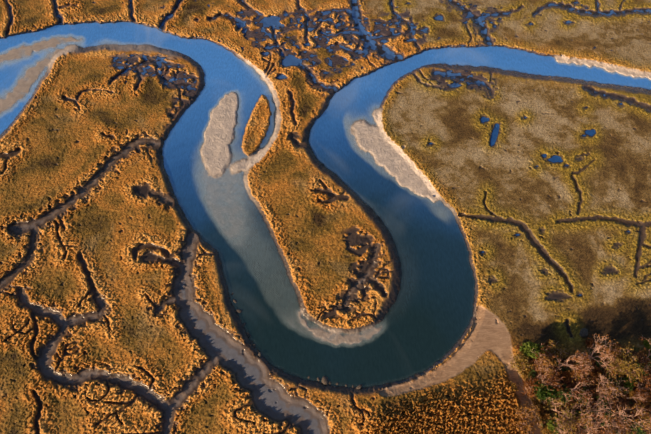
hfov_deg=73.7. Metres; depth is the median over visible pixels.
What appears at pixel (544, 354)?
oak tree
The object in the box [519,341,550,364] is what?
evergreen shrub
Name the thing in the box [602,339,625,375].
oak tree
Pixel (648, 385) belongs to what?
oak tree
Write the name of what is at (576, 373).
oak tree
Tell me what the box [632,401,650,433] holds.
oak tree
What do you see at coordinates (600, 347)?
oak tree
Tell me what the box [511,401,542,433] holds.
bush
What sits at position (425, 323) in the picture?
river water
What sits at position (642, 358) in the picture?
oak tree
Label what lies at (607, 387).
oak tree
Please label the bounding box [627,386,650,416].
oak tree
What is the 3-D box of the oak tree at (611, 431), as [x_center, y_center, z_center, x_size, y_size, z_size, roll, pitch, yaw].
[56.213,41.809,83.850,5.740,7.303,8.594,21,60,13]
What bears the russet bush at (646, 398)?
on the marsh ground
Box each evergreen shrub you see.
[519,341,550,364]
[531,375,559,404]
[547,418,562,433]
[624,376,636,387]
[643,338,650,350]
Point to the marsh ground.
(118, 314)
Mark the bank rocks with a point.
(583, 333)
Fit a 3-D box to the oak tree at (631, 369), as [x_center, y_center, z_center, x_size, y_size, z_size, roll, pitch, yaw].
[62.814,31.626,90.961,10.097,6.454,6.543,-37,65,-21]
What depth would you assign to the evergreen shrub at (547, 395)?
88.22 m
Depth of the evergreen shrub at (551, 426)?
85.82 m
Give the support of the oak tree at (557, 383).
on the marsh ground
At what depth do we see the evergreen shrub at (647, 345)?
95.15 m
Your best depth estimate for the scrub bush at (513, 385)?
91.72 m
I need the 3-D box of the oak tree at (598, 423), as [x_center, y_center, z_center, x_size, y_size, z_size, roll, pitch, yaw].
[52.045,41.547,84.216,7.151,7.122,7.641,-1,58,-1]
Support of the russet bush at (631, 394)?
on the marsh ground
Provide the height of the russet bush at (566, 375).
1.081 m
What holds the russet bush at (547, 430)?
on the marsh ground
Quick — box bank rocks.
[231,293,587,388]
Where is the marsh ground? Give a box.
[0,0,650,433]
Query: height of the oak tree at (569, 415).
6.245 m
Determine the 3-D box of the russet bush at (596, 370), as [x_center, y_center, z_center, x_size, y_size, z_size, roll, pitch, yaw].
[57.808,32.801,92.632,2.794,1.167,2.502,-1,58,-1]
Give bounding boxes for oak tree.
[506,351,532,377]
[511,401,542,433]
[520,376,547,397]
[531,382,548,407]
[532,344,557,377]
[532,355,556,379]
[536,365,564,394]
[543,340,571,363]
[544,397,583,431]
[546,416,576,433]
[551,352,593,377]
[559,372,596,410]
[570,389,613,432]
[571,355,590,384]
[572,409,619,433]
[575,334,619,379]
[591,372,628,396]
[593,384,650,433]
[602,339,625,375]
[604,410,632,433]
[605,342,644,383]
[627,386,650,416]
[631,372,650,394]
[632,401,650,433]
[636,336,650,373]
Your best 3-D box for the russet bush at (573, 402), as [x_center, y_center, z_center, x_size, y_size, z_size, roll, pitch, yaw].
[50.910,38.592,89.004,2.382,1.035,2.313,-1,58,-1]
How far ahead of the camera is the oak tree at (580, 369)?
89.88 m
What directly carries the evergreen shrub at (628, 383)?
on the marsh ground
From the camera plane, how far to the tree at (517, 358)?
92.91 m
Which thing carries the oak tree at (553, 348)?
on the marsh ground
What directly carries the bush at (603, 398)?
on the marsh ground
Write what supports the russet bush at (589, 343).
on the marsh ground
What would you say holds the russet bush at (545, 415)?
on the marsh ground
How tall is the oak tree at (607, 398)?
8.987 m
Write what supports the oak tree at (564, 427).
on the marsh ground
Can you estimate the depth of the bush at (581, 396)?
88.97 m
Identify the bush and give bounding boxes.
[429,391,436,398]
[510,381,517,392]
[538,411,549,419]
[540,425,551,433]
[561,370,570,382]
[567,400,578,410]
[577,392,587,405]
[585,337,593,348]
[590,365,602,376]
[596,393,610,406]
[629,390,639,400]
[639,388,650,404]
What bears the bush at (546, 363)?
on the marsh ground
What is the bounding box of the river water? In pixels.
[0,22,650,387]
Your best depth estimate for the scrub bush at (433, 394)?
91.64 m
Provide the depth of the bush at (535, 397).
88.89 m
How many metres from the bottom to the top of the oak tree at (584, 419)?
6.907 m
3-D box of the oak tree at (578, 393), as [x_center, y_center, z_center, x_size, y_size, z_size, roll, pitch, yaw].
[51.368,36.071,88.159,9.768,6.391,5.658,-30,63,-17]

